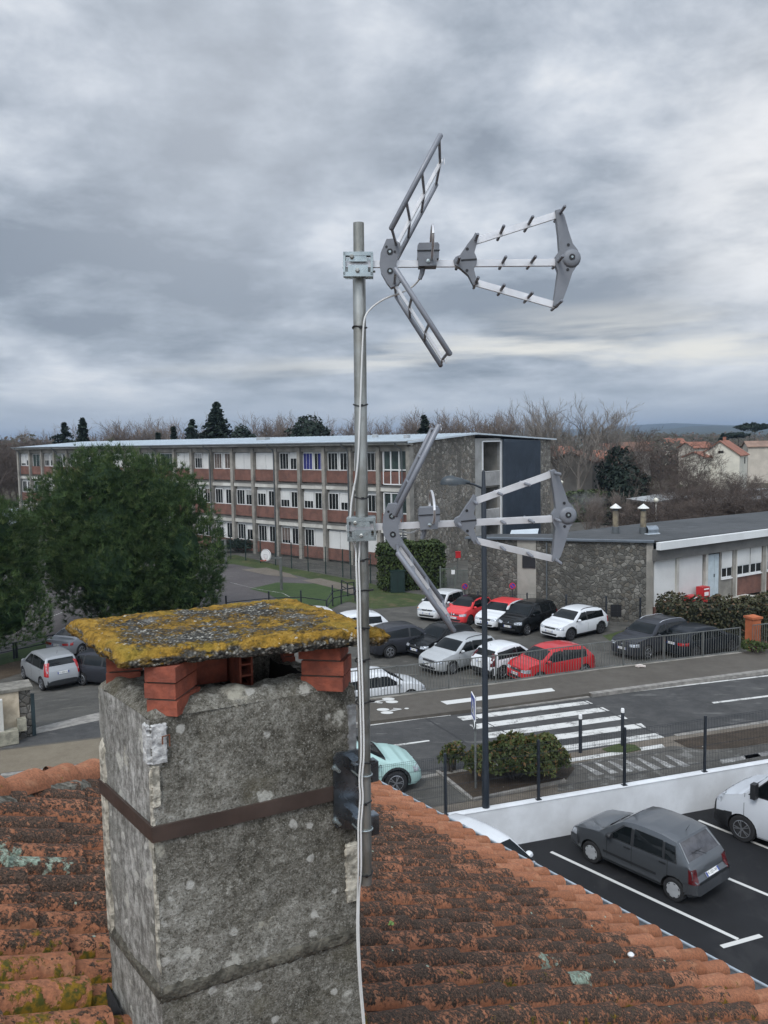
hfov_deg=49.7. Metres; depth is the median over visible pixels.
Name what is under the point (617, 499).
young tree
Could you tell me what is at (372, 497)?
window
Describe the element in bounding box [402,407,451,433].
bare tree
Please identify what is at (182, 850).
house
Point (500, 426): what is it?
bare tree
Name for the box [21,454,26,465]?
window
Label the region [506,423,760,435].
hills
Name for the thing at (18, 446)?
brown tree
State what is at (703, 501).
bare shrub
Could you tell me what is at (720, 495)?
bare shrub
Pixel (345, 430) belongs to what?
bare tree
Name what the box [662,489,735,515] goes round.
bare shrub
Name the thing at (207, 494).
window
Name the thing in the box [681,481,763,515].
bare shrub
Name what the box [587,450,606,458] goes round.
house
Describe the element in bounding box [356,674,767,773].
road
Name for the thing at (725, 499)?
bare shrub
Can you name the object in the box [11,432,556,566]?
school block
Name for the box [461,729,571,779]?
bush
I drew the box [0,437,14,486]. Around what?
brown tree
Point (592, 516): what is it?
young tree
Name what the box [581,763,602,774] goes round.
landing stripe
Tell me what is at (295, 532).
window
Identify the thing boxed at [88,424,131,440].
bare tree
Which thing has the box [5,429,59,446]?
bare tree
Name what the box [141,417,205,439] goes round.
bare tree
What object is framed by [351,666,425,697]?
car
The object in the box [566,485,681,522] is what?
hedge
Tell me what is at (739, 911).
private car park
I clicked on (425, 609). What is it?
car
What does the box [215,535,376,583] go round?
tall fence
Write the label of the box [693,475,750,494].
bare shrub
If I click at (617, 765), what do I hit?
landing stripe
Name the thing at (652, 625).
car
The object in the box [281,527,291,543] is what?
window
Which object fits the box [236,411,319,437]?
bare tree
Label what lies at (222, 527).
window
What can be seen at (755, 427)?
conifer
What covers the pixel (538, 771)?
fence
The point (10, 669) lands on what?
leaf bank
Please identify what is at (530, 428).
plane tree
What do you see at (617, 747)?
moss patch
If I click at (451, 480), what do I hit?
street lamp
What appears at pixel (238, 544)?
bush
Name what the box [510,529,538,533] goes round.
corrugated canopy
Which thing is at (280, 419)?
bare tree
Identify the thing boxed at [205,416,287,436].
bare tree
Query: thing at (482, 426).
bare tree
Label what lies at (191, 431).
conifer
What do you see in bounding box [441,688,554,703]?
crosswalk stripe
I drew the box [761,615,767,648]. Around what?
hedge
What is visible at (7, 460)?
brown tree
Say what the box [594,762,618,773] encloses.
landing stripe
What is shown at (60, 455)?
window
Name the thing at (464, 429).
bare tree
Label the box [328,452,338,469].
window
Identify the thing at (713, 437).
woods
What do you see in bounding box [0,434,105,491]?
woods
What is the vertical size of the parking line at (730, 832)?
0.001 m
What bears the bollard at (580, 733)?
on the pavement at (460, 806)
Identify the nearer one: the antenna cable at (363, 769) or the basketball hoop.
the antenna cable at (363, 769)
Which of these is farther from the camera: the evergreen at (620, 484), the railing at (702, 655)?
the evergreen at (620, 484)
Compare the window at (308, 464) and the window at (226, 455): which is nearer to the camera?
the window at (308, 464)
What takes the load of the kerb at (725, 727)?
on the road
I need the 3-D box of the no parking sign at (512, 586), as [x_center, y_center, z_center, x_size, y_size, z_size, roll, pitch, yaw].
[7.894,5.449,50.910,0.400,2.250,0.101,-1,5,0]
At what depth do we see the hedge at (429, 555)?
61.35 m
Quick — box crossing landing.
[557,744,767,791]
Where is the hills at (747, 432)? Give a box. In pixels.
[568,431,767,440]
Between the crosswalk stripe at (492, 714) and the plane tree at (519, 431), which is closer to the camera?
the crosswalk stripe at (492, 714)
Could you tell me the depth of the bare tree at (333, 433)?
137.49 m
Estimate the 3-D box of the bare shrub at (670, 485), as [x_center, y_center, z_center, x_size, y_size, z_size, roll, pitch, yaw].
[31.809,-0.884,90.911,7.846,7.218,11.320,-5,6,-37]
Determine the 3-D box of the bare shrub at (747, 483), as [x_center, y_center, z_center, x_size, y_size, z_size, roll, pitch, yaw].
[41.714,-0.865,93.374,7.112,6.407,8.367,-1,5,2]
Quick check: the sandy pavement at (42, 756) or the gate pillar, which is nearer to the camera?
the sandy pavement at (42, 756)
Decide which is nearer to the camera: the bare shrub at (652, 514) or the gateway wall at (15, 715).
the gateway wall at (15, 715)
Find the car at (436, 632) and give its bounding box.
[406,621,475,655]
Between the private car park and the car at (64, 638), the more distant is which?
the car at (64, 638)
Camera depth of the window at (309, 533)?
78.15 m
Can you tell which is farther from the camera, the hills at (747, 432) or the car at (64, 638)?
the hills at (747, 432)
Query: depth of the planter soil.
23.54 m
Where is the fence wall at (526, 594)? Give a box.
[477,591,640,625]
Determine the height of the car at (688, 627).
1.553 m
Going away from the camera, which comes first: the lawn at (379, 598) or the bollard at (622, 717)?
the bollard at (622, 717)
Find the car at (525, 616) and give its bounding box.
[498,598,556,634]
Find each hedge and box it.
[375,538,446,591]
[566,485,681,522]
[655,590,767,641]
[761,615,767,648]
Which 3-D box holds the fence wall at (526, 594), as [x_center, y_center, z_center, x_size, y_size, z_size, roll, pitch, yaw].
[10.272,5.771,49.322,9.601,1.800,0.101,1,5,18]
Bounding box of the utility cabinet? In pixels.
[390,570,404,592]
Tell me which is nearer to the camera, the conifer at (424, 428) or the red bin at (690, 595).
the red bin at (690, 595)
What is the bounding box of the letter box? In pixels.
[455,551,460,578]
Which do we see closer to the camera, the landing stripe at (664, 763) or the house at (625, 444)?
the landing stripe at (664, 763)
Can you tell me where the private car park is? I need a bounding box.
[518,808,767,984]
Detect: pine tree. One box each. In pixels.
[0,492,58,650]
[20,436,230,625]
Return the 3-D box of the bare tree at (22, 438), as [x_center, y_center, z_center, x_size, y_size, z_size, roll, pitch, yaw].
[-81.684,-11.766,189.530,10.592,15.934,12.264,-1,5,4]
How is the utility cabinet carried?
on the lawn at (379, 598)
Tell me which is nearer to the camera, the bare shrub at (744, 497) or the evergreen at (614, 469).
the bare shrub at (744, 497)
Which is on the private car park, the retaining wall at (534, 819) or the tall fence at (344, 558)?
the retaining wall at (534, 819)
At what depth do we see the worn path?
64.56 m
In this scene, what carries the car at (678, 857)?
on the private car park
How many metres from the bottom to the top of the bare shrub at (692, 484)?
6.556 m
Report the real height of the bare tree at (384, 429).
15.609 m
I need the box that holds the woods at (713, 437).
[551,429,767,478]
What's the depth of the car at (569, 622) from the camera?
45.93 m
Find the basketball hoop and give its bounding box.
[260,549,282,589]
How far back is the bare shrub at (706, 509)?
81.36 m
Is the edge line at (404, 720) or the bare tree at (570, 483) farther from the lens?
the bare tree at (570, 483)
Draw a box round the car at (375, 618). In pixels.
[339,610,387,626]
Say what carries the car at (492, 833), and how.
on the private car park
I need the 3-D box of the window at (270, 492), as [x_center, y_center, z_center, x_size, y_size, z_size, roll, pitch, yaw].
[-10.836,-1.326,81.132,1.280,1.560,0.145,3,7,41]
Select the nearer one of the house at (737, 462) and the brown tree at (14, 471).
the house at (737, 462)
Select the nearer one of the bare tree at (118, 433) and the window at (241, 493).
the window at (241, 493)
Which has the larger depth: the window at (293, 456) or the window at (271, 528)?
the window at (271, 528)
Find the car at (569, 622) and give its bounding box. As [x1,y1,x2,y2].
[540,603,607,640]
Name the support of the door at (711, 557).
in the gym block at (725, 555)
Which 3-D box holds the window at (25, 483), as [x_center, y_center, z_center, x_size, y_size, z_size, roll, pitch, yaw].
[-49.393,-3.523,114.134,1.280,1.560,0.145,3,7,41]
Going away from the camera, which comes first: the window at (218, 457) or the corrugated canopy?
the corrugated canopy
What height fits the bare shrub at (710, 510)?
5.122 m
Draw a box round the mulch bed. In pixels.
[674,726,767,748]
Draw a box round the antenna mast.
[332,222,378,885]
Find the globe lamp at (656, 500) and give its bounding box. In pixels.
[653,498,658,517]
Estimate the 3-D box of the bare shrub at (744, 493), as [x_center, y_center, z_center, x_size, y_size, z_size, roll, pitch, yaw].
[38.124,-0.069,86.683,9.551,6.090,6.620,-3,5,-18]
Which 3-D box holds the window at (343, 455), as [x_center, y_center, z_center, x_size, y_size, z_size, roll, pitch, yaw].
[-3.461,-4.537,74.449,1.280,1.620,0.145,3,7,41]
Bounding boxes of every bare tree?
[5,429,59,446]
[7,430,38,465]
[47,420,137,443]
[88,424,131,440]
[92,421,155,440]
[93,418,180,440]
[119,415,182,439]
[129,413,206,439]
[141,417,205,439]
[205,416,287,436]
[233,420,259,436]
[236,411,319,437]
[255,415,289,436]
[262,417,342,436]
[291,413,372,435]
[328,416,379,435]
[341,416,404,434]
[367,418,432,434]
[385,412,484,434]
[396,409,491,433]
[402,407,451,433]
[434,406,516,433]
[441,413,468,432]
[448,405,539,434]
[477,412,525,435]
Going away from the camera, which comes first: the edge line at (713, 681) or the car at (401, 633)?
the edge line at (713, 681)
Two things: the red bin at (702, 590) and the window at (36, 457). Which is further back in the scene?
the window at (36, 457)
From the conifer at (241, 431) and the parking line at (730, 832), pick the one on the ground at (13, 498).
the conifer at (241, 431)
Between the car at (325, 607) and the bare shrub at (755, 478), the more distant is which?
the bare shrub at (755, 478)
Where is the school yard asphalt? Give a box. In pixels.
[0,521,764,738]
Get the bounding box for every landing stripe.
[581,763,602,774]
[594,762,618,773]
[608,761,631,772]
[622,759,646,770]
[637,758,659,769]
[653,756,674,767]
[666,755,690,766]
[720,754,759,763]
[749,751,767,758]
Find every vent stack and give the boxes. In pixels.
[610,503,620,533]
[638,504,648,533]
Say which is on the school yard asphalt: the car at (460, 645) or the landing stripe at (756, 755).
the car at (460, 645)
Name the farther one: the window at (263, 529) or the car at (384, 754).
the window at (263, 529)
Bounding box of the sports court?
[0,564,310,653]
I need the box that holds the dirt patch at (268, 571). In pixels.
[242,567,296,577]
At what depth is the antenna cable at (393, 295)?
2.79 m
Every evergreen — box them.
[594,445,641,490]
[600,466,618,525]
[606,464,652,524]
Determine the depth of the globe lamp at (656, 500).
77.18 m
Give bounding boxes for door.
[708,554,714,596]
[714,553,718,594]
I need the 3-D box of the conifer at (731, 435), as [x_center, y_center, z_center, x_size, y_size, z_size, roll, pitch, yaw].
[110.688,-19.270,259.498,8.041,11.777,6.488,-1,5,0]
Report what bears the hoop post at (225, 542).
on the sports court
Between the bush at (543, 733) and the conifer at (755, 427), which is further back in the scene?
the conifer at (755, 427)
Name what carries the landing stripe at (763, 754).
on the crossing landing
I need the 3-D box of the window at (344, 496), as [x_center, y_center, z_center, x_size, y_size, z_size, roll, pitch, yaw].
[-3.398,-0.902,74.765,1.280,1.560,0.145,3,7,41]
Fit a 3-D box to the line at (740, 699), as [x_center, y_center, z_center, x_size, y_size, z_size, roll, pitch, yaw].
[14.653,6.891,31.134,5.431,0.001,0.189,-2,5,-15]
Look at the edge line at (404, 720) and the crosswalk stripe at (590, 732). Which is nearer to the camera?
the crosswalk stripe at (590, 732)
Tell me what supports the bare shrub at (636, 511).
on the school yard asphalt
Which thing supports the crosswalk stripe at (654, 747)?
on the pavement at (460, 806)
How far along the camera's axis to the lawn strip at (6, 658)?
44.37 m
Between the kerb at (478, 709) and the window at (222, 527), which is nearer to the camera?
the kerb at (478, 709)
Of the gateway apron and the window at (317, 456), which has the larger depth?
the window at (317, 456)
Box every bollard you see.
[578,714,581,752]
[621,708,623,745]
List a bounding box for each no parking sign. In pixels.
[462,583,467,594]
[509,583,515,596]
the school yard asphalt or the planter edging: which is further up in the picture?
the school yard asphalt
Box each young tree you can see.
[574,496,603,529]
[586,485,612,528]
[604,487,639,525]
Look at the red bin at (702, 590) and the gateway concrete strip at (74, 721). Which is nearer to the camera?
the gateway concrete strip at (74, 721)
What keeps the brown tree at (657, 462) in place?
on the ground at (13, 498)
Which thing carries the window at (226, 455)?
in the school block at (297, 491)
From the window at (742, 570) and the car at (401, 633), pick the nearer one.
the car at (401, 633)
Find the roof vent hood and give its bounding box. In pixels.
[645,525,659,534]
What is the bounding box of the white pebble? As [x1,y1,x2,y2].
[627,952,633,957]
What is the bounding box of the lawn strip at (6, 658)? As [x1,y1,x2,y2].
[0,640,45,664]
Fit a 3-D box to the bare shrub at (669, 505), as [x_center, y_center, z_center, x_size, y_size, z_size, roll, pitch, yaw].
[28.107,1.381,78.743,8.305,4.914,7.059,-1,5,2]
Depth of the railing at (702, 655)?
33.87 m
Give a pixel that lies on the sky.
(184, 184)
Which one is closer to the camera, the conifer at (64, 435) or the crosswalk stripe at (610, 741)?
the crosswalk stripe at (610, 741)
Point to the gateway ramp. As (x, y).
(51, 707)
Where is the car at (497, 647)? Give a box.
[471,640,527,678]
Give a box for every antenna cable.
[349,279,419,1023]
[358,529,421,1023]
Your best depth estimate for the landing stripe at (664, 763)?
24.55 m
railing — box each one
[351,627,741,700]
[752,623,767,648]
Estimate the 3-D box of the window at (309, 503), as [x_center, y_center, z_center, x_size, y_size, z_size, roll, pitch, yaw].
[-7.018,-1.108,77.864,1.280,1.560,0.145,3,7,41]
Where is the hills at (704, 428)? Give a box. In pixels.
[610,426,767,432]
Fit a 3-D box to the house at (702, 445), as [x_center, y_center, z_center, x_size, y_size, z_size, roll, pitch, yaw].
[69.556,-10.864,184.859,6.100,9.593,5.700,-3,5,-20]
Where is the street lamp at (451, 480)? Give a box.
[440,470,489,808]
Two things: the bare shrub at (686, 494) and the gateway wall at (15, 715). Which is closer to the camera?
the gateway wall at (15, 715)
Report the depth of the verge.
46.26 m
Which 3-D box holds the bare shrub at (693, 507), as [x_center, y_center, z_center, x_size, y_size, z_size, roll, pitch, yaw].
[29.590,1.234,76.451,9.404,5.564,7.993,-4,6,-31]
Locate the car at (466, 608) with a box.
[445,594,490,624]
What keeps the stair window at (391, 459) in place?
in the school block at (297, 491)
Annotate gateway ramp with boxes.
[34,684,99,726]
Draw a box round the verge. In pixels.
[604,630,623,640]
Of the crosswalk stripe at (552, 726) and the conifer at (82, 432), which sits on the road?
the crosswalk stripe at (552, 726)
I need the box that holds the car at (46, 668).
[21,646,79,690]
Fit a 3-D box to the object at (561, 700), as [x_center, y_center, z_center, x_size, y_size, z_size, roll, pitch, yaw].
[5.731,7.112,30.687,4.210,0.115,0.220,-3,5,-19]
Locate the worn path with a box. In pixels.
[303,578,352,593]
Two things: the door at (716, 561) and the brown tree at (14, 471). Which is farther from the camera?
the brown tree at (14, 471)
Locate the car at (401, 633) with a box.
[369,621,425,657]
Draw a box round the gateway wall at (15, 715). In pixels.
[0,679,32,746]
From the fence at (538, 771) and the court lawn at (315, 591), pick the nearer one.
the fence at (538, 771)
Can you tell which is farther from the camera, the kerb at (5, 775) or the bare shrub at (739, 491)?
the bare shrub at (739, 491)
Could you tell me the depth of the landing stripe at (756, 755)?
24.82 m
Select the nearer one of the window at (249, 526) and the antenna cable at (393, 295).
the antenna cable at (393, 295)
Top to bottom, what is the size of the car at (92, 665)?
1.702 m
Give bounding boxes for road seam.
[425,718,470,745]
[580,699,664,736]
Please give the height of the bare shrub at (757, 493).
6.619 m
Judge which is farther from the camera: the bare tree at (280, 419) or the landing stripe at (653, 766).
the bare tree at (280, 419)
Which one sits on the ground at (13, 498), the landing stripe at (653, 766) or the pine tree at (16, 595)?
the pine tree at (16, 595)
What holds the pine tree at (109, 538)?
on the ground at (13, 498)
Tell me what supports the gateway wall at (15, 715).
on the pavement at (431, 704)
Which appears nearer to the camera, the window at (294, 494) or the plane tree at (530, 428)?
the window at (294, 494)
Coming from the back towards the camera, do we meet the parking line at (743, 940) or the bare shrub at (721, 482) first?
the bare shrub at (721, 482)
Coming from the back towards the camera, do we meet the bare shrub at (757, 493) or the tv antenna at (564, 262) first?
the bare shrub at (757, 493)
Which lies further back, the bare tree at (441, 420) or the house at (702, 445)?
the house at (702, 445)
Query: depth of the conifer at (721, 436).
238.77 m
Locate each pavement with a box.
[0,649,767,774]
[0,738,100,772]
[433,723,767,812]
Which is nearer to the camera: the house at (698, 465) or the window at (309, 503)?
the window at (309, 503)
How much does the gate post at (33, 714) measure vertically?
1.440 m
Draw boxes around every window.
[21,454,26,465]
[22,481,27,491]
[33,454,39,465]
[44,454,50,465]
[57,454,62,464]
[160,453,171,466]
[195,453,202,467]
[205,488,209,502]
[214,453,222,468]
[215,488,223,503]
[216,521,224,536]
[224,453,229,468]
[226,489,230,503]
[227,522,231,537]
[237,489,245,504]
[238,523,246,538]
[246,489,251,504]
[247,524,252,539]
[257,490,266,505]
[258,525,267,541]
[268,490,273,505]
[269,526,274,541]
[279,453,289,469]
[280,491,290,506]
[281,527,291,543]
[290,453,296,469]
[291,491,297,507]
[292,527,298,544]
[303,453,313,469]
[304,492,314,508]
[305,528,315,545]
[314,453,320,469]
[315,492,321,508]
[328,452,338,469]
[328,493,339,509]
[340,452,346,470]
[340,493,347,510]
[367,452,375,470]
[368,494,375,511]
[382,451,405,484]
[383,492,405,513]
[721,567,732,579]
[737,564,749,576]
[749,562,761,574]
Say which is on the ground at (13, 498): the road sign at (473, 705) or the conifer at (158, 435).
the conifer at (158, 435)
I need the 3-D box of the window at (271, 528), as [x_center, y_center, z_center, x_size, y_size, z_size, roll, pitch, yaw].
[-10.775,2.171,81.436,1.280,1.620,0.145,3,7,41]
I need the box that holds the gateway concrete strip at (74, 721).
[36,712,98,733]
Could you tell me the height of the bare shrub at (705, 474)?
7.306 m
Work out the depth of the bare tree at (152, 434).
132.92 m
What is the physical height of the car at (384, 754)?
1.524 m
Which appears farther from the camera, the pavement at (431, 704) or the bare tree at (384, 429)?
the bare tree at (384, 429)
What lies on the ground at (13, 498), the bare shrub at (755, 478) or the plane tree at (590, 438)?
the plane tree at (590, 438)
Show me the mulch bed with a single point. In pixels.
(713, 739)
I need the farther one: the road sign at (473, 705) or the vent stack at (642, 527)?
the vent stack at (642, 527)
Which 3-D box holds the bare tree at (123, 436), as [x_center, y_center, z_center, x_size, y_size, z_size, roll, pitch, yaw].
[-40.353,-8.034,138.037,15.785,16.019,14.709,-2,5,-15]
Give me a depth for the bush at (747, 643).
36.68 m
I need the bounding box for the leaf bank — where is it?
[0,654,76,678]
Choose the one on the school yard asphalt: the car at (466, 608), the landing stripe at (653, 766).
the car at (466, 608)
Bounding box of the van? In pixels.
[714,774,767,841]
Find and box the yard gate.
[439,566,465,589]
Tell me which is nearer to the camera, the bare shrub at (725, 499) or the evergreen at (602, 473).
the bare shrub at (725, 499)
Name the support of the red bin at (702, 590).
on the school yard asphalt
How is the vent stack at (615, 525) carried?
on the gym block at (725, 555)
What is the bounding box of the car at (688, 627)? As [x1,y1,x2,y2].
[665,622,738,655]
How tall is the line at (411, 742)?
0.001 m
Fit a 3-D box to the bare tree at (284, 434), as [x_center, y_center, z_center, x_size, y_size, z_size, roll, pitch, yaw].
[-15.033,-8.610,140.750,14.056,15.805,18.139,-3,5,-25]
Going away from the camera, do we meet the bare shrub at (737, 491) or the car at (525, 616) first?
the car at (525, 616)
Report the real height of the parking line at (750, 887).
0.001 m
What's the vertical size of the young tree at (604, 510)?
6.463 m
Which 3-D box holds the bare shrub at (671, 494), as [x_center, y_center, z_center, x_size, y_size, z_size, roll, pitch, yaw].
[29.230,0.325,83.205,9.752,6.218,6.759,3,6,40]
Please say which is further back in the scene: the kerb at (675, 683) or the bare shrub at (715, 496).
the bare shrub at (715, 496)
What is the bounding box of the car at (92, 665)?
[75,648,143,685]
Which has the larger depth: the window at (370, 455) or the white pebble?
the window at (370, 455)
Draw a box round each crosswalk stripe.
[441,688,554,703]
[458,701,592,719]
[470,707,608,728]
[488,715,626,737]
[555,723,645,739]
[563,733,661,750]
[569,752,622,761]
[640,744,663,750]
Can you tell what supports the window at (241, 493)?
in the school block at (297, 491)
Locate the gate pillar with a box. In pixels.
[743,614,762,649]
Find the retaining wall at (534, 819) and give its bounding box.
[443,759,767,843]
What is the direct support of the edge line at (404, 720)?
on the road
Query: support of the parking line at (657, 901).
on the private car park
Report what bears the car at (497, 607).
on the school yard asphalt
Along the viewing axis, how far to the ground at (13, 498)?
186.15 m
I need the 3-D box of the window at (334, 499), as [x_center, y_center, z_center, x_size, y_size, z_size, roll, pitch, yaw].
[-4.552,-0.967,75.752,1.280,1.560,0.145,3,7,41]
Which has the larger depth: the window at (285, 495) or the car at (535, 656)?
the window at (285, 495)
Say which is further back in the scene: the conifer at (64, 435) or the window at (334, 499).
the conifer at (64, 435)
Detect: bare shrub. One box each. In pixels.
[586,499,681,529]
[610,496,700,526]
[619,498,692,524]
[636,473,717,505]
[646,487,717,522]
[647,504,694,520]
[648,470,715,507]
[657,474,726,499]
[657,496,737,520]
[662,484,712,516]
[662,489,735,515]
[663,495,742,517]
[667,499,723,519]
[672,492,749,515]
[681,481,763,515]
[683,498,748,517]
[685,469,745,496]
[685,496,766,515]
[686,480,761,510]
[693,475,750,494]
[696,470,766,506]
[707,487,760,507]
[717,471,765,504]
[718,484,765,512]
[718,492,767,513]
[720,478,767,502]
[723,494,767,514]
[725,494,767,514]
[742,481,767,511]
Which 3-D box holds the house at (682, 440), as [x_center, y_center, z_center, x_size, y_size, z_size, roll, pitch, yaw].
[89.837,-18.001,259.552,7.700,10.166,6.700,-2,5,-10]
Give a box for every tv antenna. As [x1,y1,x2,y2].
[342,133,580,366]
[346,424,576,632]
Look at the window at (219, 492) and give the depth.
86.48 m
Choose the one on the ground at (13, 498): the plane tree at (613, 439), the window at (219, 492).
the plane tree at (613, 439)
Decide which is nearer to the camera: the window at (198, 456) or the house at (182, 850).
the house at (182, 850)
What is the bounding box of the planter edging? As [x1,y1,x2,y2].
[436,770,565,801]
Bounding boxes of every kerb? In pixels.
[1,722,357,777]
[421,764,497,778]
[476,707,481,712]
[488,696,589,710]
[589,669,767,696]
[674,720,767,735]
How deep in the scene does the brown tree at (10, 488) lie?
146.35 m
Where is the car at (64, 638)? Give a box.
[46,627,90,654]
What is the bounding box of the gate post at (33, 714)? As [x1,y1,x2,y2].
[30,693,35,735]
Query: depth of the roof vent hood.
52.12 m
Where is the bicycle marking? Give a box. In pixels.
[373,698,408,713]
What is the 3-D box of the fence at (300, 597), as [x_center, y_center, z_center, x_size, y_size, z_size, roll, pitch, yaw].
[-5.217,5.848,53.567,9.401,1.450,3.235,-4,6,-30]
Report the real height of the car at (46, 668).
1.726 m
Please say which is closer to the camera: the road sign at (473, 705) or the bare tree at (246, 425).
the road sign at (473, 705)
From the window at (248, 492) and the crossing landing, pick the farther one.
the window at (248, 492)
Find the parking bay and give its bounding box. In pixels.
[403,774,467,806]
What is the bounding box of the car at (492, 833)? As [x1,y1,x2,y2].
[448,813,534,861]
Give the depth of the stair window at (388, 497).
71.21 m
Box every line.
[370,715,449,725]
[395,740,428,745]
[550,851,738,939]
[643,675,767,690]
[698,820,767,848]
[712,695,767,702]
[720,934,762,947]
[728,878,767,895]
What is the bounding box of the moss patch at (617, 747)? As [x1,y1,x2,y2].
[603,744,640,752]
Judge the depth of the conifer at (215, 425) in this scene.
122.45 m
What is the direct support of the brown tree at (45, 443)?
on the ground at (13, 498)
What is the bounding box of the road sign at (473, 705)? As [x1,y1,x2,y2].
[471,691,476,787]
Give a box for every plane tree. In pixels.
[486,401,563,437]
[510,398,570,458]
[518,392,594,484]
[531,397,624,495]
[590,399,643,481]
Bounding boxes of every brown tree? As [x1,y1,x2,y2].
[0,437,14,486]
[0,440,23,499]
[0,441,17,493]
[0,446,17,501]
[0,450,17,499]
[1,441,41,486]
[2,440,29,500]
[2,441,51,496]
[621,441,692,517]
[623,427,727,493]
[639,439,733,513]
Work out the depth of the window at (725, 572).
52.74 m
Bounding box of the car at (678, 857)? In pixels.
[571,806,728,901]
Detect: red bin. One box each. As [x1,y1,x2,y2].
[685,594,698,601]
[696,585,709,601]
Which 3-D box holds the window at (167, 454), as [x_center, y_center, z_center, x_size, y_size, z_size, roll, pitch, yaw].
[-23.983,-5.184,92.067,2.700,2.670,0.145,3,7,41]
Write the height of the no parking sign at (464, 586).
1.950 m
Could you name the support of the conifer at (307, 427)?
on the ground at (13, 498)
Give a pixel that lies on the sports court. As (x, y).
(235, 574)
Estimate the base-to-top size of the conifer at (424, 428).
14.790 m
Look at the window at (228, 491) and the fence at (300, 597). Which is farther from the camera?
the window at (228, 491)
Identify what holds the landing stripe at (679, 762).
on the crossing landing
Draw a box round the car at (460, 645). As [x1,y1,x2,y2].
[419,630,494,673]
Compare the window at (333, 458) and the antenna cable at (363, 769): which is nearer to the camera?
the antenna cable at (363, 769)
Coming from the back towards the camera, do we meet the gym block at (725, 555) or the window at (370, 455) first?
the window at (370, 455)
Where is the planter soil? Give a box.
[441,763,574,796]
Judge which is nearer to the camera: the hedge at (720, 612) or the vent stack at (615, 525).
the hedge at (720, 612)
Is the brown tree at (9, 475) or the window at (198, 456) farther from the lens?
the brown tree at (9, 475)
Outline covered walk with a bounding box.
[626,488,767,521]
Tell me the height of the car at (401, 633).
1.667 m
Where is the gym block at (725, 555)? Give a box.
[465,511,767,622]
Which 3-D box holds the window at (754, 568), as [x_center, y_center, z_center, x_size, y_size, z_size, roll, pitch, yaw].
[24.389,3.697,54.468,1.280,0.750,0.200,-4,6,-33]
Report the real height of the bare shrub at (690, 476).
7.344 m
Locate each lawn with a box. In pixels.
[212,555,424,608]
[251,582,353,608]
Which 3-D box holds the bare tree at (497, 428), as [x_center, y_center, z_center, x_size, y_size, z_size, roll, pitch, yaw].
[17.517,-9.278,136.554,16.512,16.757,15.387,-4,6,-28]
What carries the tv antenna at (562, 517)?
attached to the antenna mast
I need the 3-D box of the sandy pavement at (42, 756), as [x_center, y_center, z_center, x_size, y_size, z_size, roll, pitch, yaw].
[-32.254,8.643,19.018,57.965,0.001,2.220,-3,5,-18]
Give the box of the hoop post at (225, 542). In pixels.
[213,539,226,568]
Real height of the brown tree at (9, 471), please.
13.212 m
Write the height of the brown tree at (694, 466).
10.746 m
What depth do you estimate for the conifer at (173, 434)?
121.18 m
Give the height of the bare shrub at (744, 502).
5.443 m
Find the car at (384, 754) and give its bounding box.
[356,736,420,791]
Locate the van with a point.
(741, 810)
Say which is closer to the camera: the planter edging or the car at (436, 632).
the planter edging
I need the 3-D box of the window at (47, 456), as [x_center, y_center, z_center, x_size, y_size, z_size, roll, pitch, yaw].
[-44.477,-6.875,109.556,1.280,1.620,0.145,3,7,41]
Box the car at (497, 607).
[475,597,522,627]
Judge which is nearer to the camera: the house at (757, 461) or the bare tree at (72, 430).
the bare tree at (72, 430)
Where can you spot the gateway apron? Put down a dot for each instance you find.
(84, 731)
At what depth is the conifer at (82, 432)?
125.00 m
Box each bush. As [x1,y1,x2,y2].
[218,538,252,552]
[436,740,465,772]
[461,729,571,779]
[516,732,560,767]
[741,638,767,652]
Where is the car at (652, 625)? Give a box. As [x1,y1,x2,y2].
[611,613,687,658]
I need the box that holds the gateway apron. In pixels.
[1,720,100,748]
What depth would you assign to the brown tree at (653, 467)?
98.97 m
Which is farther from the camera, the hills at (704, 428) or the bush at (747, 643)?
the hills at (704, 428)
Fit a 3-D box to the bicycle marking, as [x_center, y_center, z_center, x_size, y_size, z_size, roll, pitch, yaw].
[0.137,7.088,30.367,1.113,0.002,1.762,-3,5,-24]
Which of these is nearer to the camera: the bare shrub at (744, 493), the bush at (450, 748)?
the bush at (450, 748)
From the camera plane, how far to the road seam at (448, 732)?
27.86 m
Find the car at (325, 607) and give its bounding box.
[316,606,335,611]
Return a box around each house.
[0,598,767,1023]
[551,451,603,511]
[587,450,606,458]
[617,442,651,482]
[659,438,685,467]
[678,441,710,484]
[682,451,712,486]
[704,437,749,489]
[741,441,767,482]
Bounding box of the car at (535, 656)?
[507,640,594,678]
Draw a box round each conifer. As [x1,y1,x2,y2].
[49,422,74,443]
[75,417,89,441]
[155,432,161,439]
[170,426,176,439]
[184,419,200,438]
[199,401,232,438]
[231,423,256,437]
[284,414,333,436]
[416,415,429,433]
[717,433,728,441]
[724,431,750,445]
[734,422,767,440]
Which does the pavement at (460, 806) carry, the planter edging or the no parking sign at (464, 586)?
the planter edging
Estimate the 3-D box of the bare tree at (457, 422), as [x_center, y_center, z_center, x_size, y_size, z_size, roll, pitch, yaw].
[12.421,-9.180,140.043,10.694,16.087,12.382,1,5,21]
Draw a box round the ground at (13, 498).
[3,440,767,508]
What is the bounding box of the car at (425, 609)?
[417,588,463,620]
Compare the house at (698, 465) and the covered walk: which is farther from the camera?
the house at (698, 465)
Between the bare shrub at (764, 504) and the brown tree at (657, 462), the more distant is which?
the brown tree at (657, 462)
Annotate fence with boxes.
[0,625,66,658]
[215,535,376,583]
[225,585,355,606]
[341,580,354,594]
[379,709,767,815]
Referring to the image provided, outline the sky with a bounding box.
[0,0,767,441]
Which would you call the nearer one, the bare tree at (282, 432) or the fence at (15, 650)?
the fence at (15, 650)

